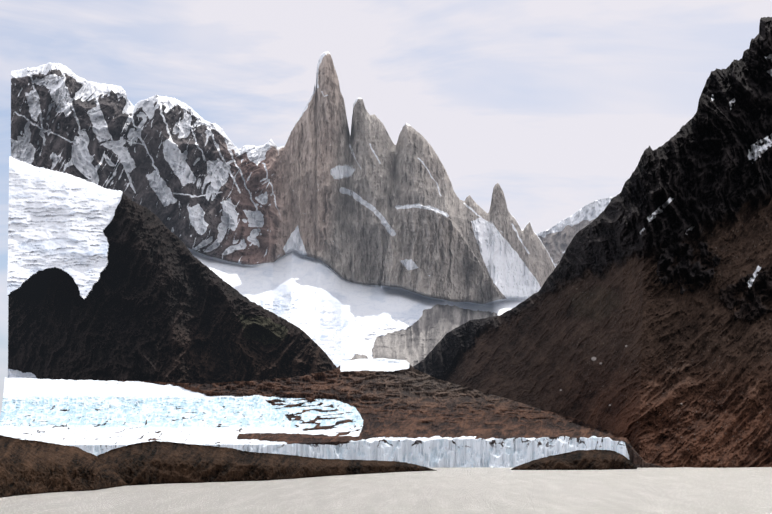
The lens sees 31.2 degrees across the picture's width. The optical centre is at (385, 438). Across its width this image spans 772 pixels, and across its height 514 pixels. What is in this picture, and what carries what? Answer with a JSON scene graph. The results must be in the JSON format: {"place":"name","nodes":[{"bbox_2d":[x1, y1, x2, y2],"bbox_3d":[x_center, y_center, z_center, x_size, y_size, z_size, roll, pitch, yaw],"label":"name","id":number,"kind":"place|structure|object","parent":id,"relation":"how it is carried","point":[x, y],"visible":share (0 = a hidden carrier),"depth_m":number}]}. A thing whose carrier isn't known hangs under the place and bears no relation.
{"place":"outdoors","nodes":[
{"label":"outdoors","id":0,"kind":"place"},
{"bbox_2d":[7,156,336,383],"bbox_3d":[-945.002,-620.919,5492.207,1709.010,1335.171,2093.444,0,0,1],"label":"mountain","id":1,"kind":"structure","parent":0,"point":[104,284],"depth_m":5014.14},
{"bbox_2d":[8,51,555,378],"bbox_3d":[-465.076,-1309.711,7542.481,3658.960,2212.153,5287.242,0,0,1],"label":"mountain range","id":2,"kind":"structure","parent":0,"point":[332,237],"depth_m":8265.92},
{"bbox_2d":[0,358,663,467],"bbox_3d":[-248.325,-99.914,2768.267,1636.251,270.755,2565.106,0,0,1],"label":"glacier","id":3,"kind":"object","parent":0,"point":[381,409],"depth_m":2523.11},
{"bbox_2d":[0,467,771,513],"bbox_3d":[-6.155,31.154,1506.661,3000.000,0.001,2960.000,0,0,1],"label":"lake water","id":4,"kind":"structure","parent":0,"point":[489,490],"depth_m":762.56},
{"bbox_2d":[0,435,126,497],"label":"shore rock","id":5,"kind":"object","parent":4,"relation":"in","point":[28,467],"visible":0.9,"depth_m":819.14},
{"bbox_2d":[0,0,771,414],"label":"sky","id":6,"kind":"structure","parent":0,"point":[557,104]},
{"bbox_2d":[537,197,612,266],"bbox_3d":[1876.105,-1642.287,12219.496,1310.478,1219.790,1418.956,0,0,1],"label":"distant mountain","id":7,"kind":"structure","parent":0,"point":[556,239],"depth_m":12303.05},
{"label":"valley ground","id":8,"kind":"structure","parent":0,"visible":0},
{"bbox_2d":[97,441,436,485],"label":"shore rock","id":9,"kind":"object","parent":8,"relation":"on","point":[153,462],"visible":0.71,"depth_m":1021.31},
{"bbox_2d":[511,449,636,469],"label":"moraine mound","id":10,"kind":"object","parent":8,"relation":"on","point":[595,459],"visible":0.67,"depth_m":1411.13},
{"bbox_2d":[413,17,771,467],"bbox_3d":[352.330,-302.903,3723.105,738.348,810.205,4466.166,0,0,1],"label":"mountain slope","id":11,"kind":"structure","parent":8,"relation":"on","point":[640,320],"depth_m":1999.80}
]}

